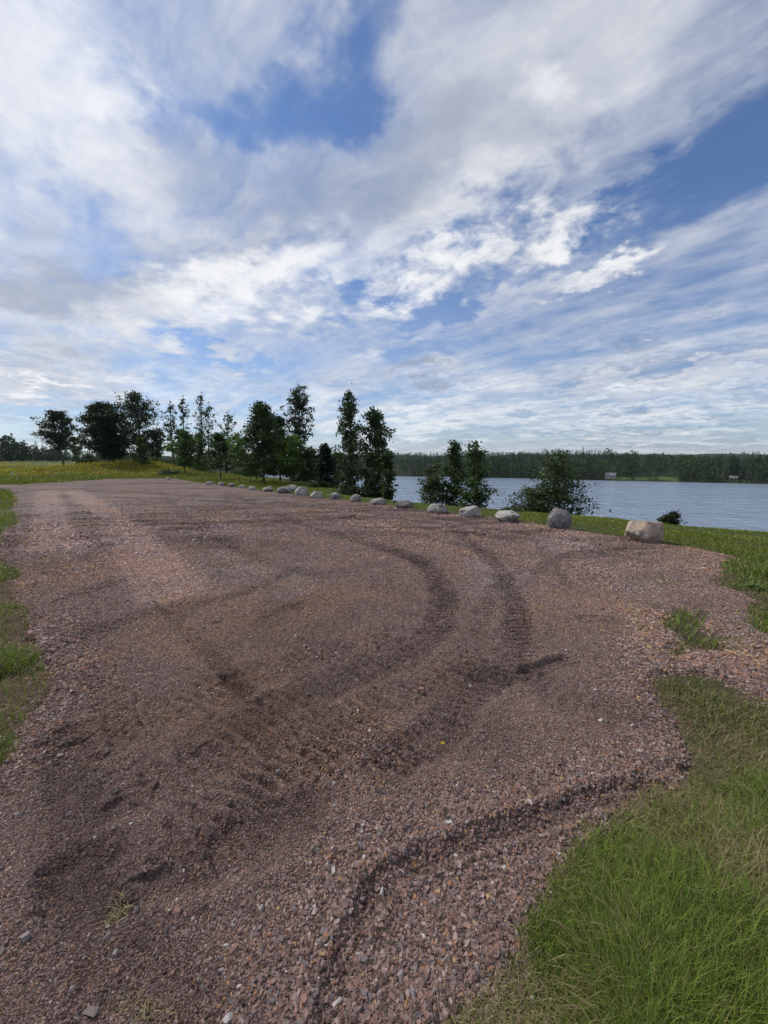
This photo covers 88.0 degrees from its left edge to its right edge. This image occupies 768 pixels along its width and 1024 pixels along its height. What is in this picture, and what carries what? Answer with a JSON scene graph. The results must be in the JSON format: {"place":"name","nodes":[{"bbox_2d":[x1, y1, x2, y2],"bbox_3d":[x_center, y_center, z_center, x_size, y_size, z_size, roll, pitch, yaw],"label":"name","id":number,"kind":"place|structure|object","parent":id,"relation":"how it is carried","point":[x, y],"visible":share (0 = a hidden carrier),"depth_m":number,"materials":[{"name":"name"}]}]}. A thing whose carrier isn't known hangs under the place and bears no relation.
{"place":"outdoors","nodes":[
{"label":"outdoors","id":0,"kind":"place"},
{"bbox_2d":[0,460,285,499],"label":"meadow","id":1,"kind":"structure","parent":0,"point":[197,476],"depth_m":33.85,"materials":[{"name":"green plant"}]},
{"bbox_2d":[0,454,767,1023],"bbox_3d":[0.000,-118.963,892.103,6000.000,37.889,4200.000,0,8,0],"label":"ground","id":2,"kind":"structure","parent":0,"point":[18,684],"depth_m":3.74,"materials":[{"name":"plant"}]},
{"bbox_2d":[29,410,85,465],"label":"deciduous tree","id":3,"kind":"object","parent":2,"relation":"on","point":[58,438],"visible":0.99,"depth_m":59.97,"materials":[{"name":"green plant"}]},
{"bbox_2d":[66,436,84,463],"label":"tree","id":4,"kind":"object","parent":2,"relation":"on","point":[74,450],"visible":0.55,"depth_m":65.15,"materials":[{"name":"green plant"}]},
{"bbox_2d":[0,433,151,461],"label":"field edge forest","id":5,"kind":"object","parent":2,"relation":"on","point":[11,451],"visible":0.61,"depth_m":137.91,"materials":[{"name":"green plant"}]},
{"bbox_2d":[0,459,151,471],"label":"yellow flowers","id":6,"kind":"object","parent":2,"relation":"on","point":[8,464],"visible":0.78,"depth_m":40.78,"materials":[{"name":"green plant"}]},
{"bbox_2d":[69,452,102,464],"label":"bush","id":7,"kind":"object","parent":2,"relation":"on","point":[90,456],"visible":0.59,"depth_m":62.94,"materials":[{"name":"green plant"}]},
{"bbox_2d":[73,401,135,463],"bbox_3d":[-28.261,-8.099,40.742,6.123,6.447,6.739,0,8,0],"label":"maple tree","id":8,"kind":"object","parent":2,"relation":"on","point":[102,420],"visible":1,"depth_m":39.41,"materials":[{"name":"green plant"}]},
{"bbox_2d":[117,456,131,461],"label":"bush","id":9,"kind":"object","parent":2,"relation":"on","point":[119,459],"visible":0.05,"depth_m":50.94,"materials":[{"name":"green plant"}]},
{"bbox_2d":[131,437,151,464],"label":"young tree","id":10,"kind":"object","parent":2,"relation":"on","point":[141,443],"visible":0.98,"depth_m":39.28,"materials":[{"name":"green plant"}]},
{"bbox_2d":[113,390,170,457],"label":"maple tree","id":11,"kind":"object","parent":2,"relation":"on","point":[139,409],"visible":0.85,"depth_m":48.62,"materials":[{"name":"green plant"}]},
{"bbox_2d":[141,428,167,460],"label":"tree","id":12,"kind":"object","parent":2,"relation":"on","point":[159,449],"visible":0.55,"depth_m":51.05,"materials":[{"name":"green plant"}]},
{"bbox_2d":[148,457,171,463],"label":"bush","id":13,"kind":"object","parent":2,"relation":"on","point":[155,459],"visible":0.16,"depth_m":45.33,"materials":[{"name":"green plant"}]},
{"bbox_2d":[154,468,181,474],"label":"bush","id":14,"kind":"object","parent":2,"relation":"on","point":[167,471],"visible":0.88,"depth_m":35.51,"materials":[{"name":"green plant"}]},
{"bbox_2d":[162,401,177,461],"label":"aspen tree","id":15,"kind":"object","parent":2,"relation":"on","point":[170,407],"visible":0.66,"depth_m":54.82,"materials":[{"name":"green plant"}]},
{"bbox_2d":[170,396,191,468],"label":"aspen tree","id":16,"kind":"object","parent":2,"relation":"on","point":[181,410],"visible":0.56,"depth_m":52.78,"materials":[{"name":"green plant"}]},
{"bbox_2d":[163,427,200,472],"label":"young tree","id":17,"kind":"object","parent":2,"relation":"on","point":[184,457],"visible":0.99,"depth_m":36.26,"materials":[{"name":"green plant"}]},
{"bbox_2d":[178,460,215,471],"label":"bush","id":18,"kind":"object","parent":2,"relation":"on","point":[203,467],"visible":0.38,"depth_m":43.21,"materials":[{"name":"green plant"}]},
{"bbox_2d":[191,432,211,470],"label":"young tree","id":19,"kind":"object","parent":2,"relation":"on","point":[198,455],"visible":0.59,"depth_m":41.15,"materials":[{"name":"green plant"}]},
{"bbox_2d":[192,392,216,457],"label":"aspen tree","id":20,"kind":"object","parent":2,"relation":"on","point":[200,413],"visible":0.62,"depth_m":52.79,"materials":[{"name":"green plant"}]},
{"bbox_2d":[199,402,218,469],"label":"aspen tree","id":21,"kind":"object","parent":2,"relation":"on","point":[206,412],"visible":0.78,"depth_m":52.72,"materials":[{"name":"green plant"}]},
{"bbox_2d":[198,432,237,478],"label":"young tree","id":22,"kind":"object","parent":2,"relation":"on","point":[218,444],"visible":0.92,"depth_m":29.43,"materials":[{"name":"green plant"}]},
{"bbox_2d":[218,410,236,472],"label":"crooked tree","id":23,"kind":"object","parent":2,"relation":"on","point":[229,419],"visible":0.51,"depth_m":43.02,"materials":[{"name":"green plant"}]},
{"bbox_2d":[225,432,251,466],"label":"tree","id":24,"kind":"object","parent":2,"relation":"on","point":[237,445],"visible":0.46,"depth_m":39.23,"materials":[{"name":"green plant"}]},
{"bbox_2d":[230,467,260,476],"bbox_3d":[-13.135,-3.875,37.843,4.901,1.677,3.504,3,8,24],"label":"bush","id":25,"kind":"object","parent":2,"relation":"on","point":[247,473],"visible":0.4,"depth_m":37.20,"materials":[{"name":"green plant"}]},
{"bbox_2d":[220,400,298,481],"bbox_3d":[-8.265,-4.649,26.694,4.361,5.586,4.295,5,9,35],"label":"young tree","id":26,"kind":"object","parent":2,"relation":"on","point":[263,425],"visible":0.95,"depth_m":26.10,"materials":[{"name":"green plant"}]},
{"bbox_2d":[268,410,292,480],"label":"young tree","id":27,"kind":"object","parent":2,"relation":"on","point":[280,419],"visible":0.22,"depth_m":30.07,"materials":[{"name":"green plant"}]},
{"bbox_2d":[276,486,291,492],"bbox_3d":[-4.815,-1.025,19.177,0.750,0.414,0.600,0,8,0],"label":"boulder","id":28,"kind":"object","parent":2,"relation":"on","point":[283,489],"visible":0.84,"depth_m":18.99,"materials":[{"name":"stone"}]},
{"bbox_2d":[265,434,307,482],"bbox_3d":[-6.439,-3.620,27.054,2.919,3.451,3.080,4,8,25],"label":"linden tree","id":29,"kind":"object","parent":2,"relation":"on","point":[292,451],"visible":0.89,"depth_m":26.40,"materials":[{"name":"green plant"}]},
{"bbox_2d":[287,485,297,490],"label":"boulder","id":30,"kind":"object","parent":2,"relation":"on","point":[294,487],"visible":0.5,"depth_m":20.53,"materials":[{"name":"stone"}]},
{"bbox_2d":[278,380,315,442],"bbox_3d":[-8.055,-7.433,37.356,3.326,9.509,3.334,-5,9,-35],"label":"tall aspen","id":31,"kind":"object","parent":2,"relation":"on","point":[298,403],"visible":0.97,"depth_m":36.74,"materials":[{"name":"green plant"}]},
{"bbox_2d":[281,469,318,481],"bbox_3d":[-5.954,-2.755,29.964,3.458,1.143,2.568,5,9,36],"label":"bush","id":32,"kind":"object","parent":2,"relation":"on","point":[295,478],"visible":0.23,"depth_m":29.50,"materials":[{"name":"green plant"}]},
{"bbox_2d":[295,487,307,494],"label":"boulder","id":33,"kind":"object","parent":2,"relation":"on","point":[301,490],"visible":0.77,"depth_m":17.98,"materials":[{"name":"stone"}]},
{"bbox_2d":[297,445,319,483],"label":"tree","id":34,"kind":"object","parent":2,"relation":"on","point":[309,453],"visible":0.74,"depth_m":26.45,"materials":[{"name":"green plant"}]},
{"bbox_2d":[310,491,321,497],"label":"boulder","id":35,"kind":"object","parent":2,"relation":"on","point":[316,494],"visible":0.84,"depth_m":16.63,"materials":[{"name":"stone"}]},
{"bbox_2d":[302,476,343,487],"bbox_3d":[-3.644,-1.834,24.007,2.690,0.839,2.195,0,8,0],"label":"bush","id":36,"kind":"object","parent":2,"relation":"on","point":[315,483],"visible":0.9,"depth_m":23.47,"materials":[{"name":"green plant"}]},
{"bbox_2d":[312,443,338,484],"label":"tree","id":37,"kind":"object","parent":2,"relation":"on","point":[324,466],"visible":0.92,"depth_m":23.60,"materials":[{"name":"green plant"}]},
{"bbox_2d":[329,492,340,499],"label":"boulder","id":38,"kind":"object","parent":2,"relation":"on","point":[334,495],"visible":0.89,"depth_m":16.22,"materials":[{"name":"stone"}]},
{"bbox_2d":[331,453,348,484],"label":"tree","id":39,"kind":"object","parent":2,"relation":"on","point":[337,469],"visible":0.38,"depth_m":27.49,"materials":[{"name":"green plant"}]},
{"bbox_2d":[325,383,364,489],"bbox_3d":[-1.995,-3.998,21.709,2.175,6.001,2.042,-4,9,-29],"label":"birch tree","id":40,"kind":"object","parent":2,"relation":"on","point":[348,437],"visible":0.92,"depth_m":21.59,"materials":[{"name":"green plant"}]},
{"bbox_2d":[333,484,375,496],"bbox_3d":[-1.542,-1.037,20.174,2.008,0.742,1.886,-6,9,-37],"label":"bush","id":41,"kind":"object","parent":2,"relation":"on","point":[357,490],"visible":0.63,"depth_m":19.94,"materials":[{"name":"green plant"}]},
{"bbox_2d":[350,494,361,501],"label":"boulder","id":42,"kind":"object","parent":2,"relation":"on","point":[355,498],"visible":0.86,"depth_m":15.20,"materials":[{"name":"stone"}]},
{"bbox_2d":[350,406,396,497],"bbox_3d":[-0.528,-3.009,20.637,2.487,5.103,2.593,0,8,0],"label":"birch tree","id":43,"kind":"object","parent":2,"relation":"on","point":[373,417],"visible":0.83,"depth_m":20.43,"materials":[{"name":"green plant"}]},
{"bbox_2d":[370,498,386,504],"bbox_3d":[-0.215,-0.361,14.397,0.613,0.325,0.491,0,8,0],"label":"boulder","id":44,"kind":"object","parent":2,"relation":"on","point":[377,501],"visible":0.83,"depth_m":14.23,"materials":[{"name":"stone"}]},
{"bbox_2d":[0,478,767,1023],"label":"gravel lot","id":45,"kind":"structure","parent":2,"relation":"on","point":[66,496],"depth_m":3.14,"materials":[{"name":"gravel"}]},
{"bbox_2d":[262,486,272,491],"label":"boulder","id":46,"kind":"object","parent":45,"relation":"on","point":[268,489],"visible":0.79,"depth_m":19.89,"materials":[{"name":"stone"}]},
{"bbox_2d":[379,447,397,499],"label":"birch tree","id":47,"kind":"object","parent":2,"relation":"on","point":[386,463],"visible":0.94,"depth_m":18.85,"materials":[{"name":"green plant"}]},
{"bbox_2d":[395,500,413,507],"bbox_3d":[0.701,-0.234,13.444,0.646,0.333,0.517,0,8,0],"label":"boulder","id":48,"kind":"object","parent":2,"relation":"on","point":[404,504],"visible":0.84,"depth_m":13.29,"materials":[{"name":"stone"}]},
{"bbox_2d":[415,461,449,503],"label":"alder tree","id":49,"kind":"object","parent":2,"relation":"on","point":[433,488],"visible":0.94,"depth_m":16.37,"materials":[{"name":"green plant"}]},
{"bbox_2d":[427,503,447,513],"bbox_3d":[1.609,-0.073,12.014,0.642,0.405,0.513,0,8,0],"label":"boulder","id":50,"kind":"object","parent":2,"relation":"on","point":[439,508],"visible":0.81,"depth_m":11.86,"materials":[{"name":"stone"}]},
{"bbox_2d":[123,447,767,481],"bbox_3d":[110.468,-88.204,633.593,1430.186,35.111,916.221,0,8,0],"label":"shore forest","id":51,"kind":"object","parent":2,"relation":"on","point":[732,462],"visible":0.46,"depth_m":305.07,"materials":[{"name":"green plant"}]},
{"bbox_2d":[439,439,468,506],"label":"alder tree","id":52,"kind":"object","parent":2,"relation":"on","point":[455,458],"visible":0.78,"depth_m":16.28,"materials":[{"name":"green plant"}]},
{"bbox_2d":[459,506,480,517],"bbox_3d":[2.429,0.029,11.264,0.621,0.404,0.497,0,8,0],"label":"boulder","id":53,"kind":"object","parent":2,"relation":"on","point":[471,511],"visible":0.88,"depth_m":11.08,"materials":[{"name":"stone"}]},
{"bbox_2d":[451,440,501,507],"bbox_3d":[3.726,-1.405,15.670,2.046,2.778,2.354,0,8,0],"label":"alder tree","id":54,"kind":"object","parent":2,"relation":"on","point":[477,495],"visible":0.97,"depth_m":15.31,"materials":[{"name":"green plant"}]},
{"bbox_2d":[495,510,520,521],"bbox_3d":[3.200,0.152,10.331,0.608,0.392,0.525,-3,8,-22],"label":"boulder","id":55,"kind":"object","parent":2,"relation":"on","point":[506,515],"visible":0.87,"depth_m":10.21,"materials":[{"name":"stone"}]},
{"bbox_2d":[500,504,525,511],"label":"shrub","id":56,"kind":"object","parent":2,"relation":"on","point":[514,508],"visible":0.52,"depth_m":13.03,"materials":[{"name":"green plant"}]},
{"bbox_2d":[502,481,578,512],"bbox_3d":[5.378,-0.445,13.983,2.437,1.430,2.435,7,10,42],"label":"bush","id":57,"kind":"object","parent":2,"relation":"on","point":[528,492],"visible":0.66,"depth_m":13.62,"materials":[{"name":"green plant"}]},
{"bbox_2d":[547,507,571,528],"bbox_3d":[4.131,0.201,9.378,0.567,0.628,0.453,0,8,0],"label":"boulder","id":58,"kind":"object","parent":2,"relation":"on","point":[558,518],"visible":0.85,"depth_m":9.24,"materials":[{"name":"stone"}]},
{"bbox_2d":[521,449,610,515],"bbox_3d":[6.088,-0.942,13.498,2.663,2.390,2.753,0,8,0],"label":"alder tree","id":59,"kind":"object","parent":2,"relation":"on","point":[559,471],"visible":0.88,"depth_m":13.26,"materials":[{"name":"green plant"}]},
{"bbox_2d":[604,472,615,478],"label":"cottage","id":60,"kind":"structure","parent":2,"relation":"on","point":[612,475],"depth_m":266.11,"materials":[{"name":"paint"}]},
{"bbox_2d":[624,520,663,542],"bbox_3d":[5.169,0.427,7.923,0.701,0.541,0.561,0,8,0],"label":"boulder","id":61,"kind":"object","parent":2,"relation":"on","point":[646,531],"visible":0.89,"depth_m":7.73,"materials":[{"name":"stone"}]},
{"bbox_2d":[656,510,687,525],"bbox_3d":[8.008,0.180,11.091,0.632,0.498,0.671,0,8,0],"label":"shrub","id":62,"kind":"object","parent":2,"relation":"on","point":[672,517],"visible":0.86,"depth_m":10.98,"materials":[{"name":"green plant"}]},
{"bbox_2d":[720,817,752,850],"bbox_3d":[1.520,1.394,1.711,0.155,0.064,0.152,2,8,12],"label":"weed","id":63,"kind":"object","parent":2,"relation":"on","point":[735,831],"visible":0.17,"depth_m":1.72,"materials":[{"name":"green plant"}]},
{"bbox_2d":[743,581,763,590],"bbox_3d":[4.713,0.944,5.061,0.180,0.090,0.225,-2,8,-14],"label":"weed","id":64,"kind":"object","parent":2,"relation":"on","point":[756,587],"visible":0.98,"depth_m":5.05,"materials":[{"name":"green plant"}]},
{"bbox_2d":[0,0,767,456],"label":"sky","id":65,"kind":"structure","parent":0,"point":[511,226],"materials":[{"name":"blue"}]},
{"bbox_2d":[258,475,767,531],"bbox_3d":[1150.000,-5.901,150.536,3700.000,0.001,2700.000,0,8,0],"label":"lake","id":66,"kind":"structure","parent":0,"point":[737,506],"depth_m":142.58,"materials":[{"name":"blue liquid"}]}
]}

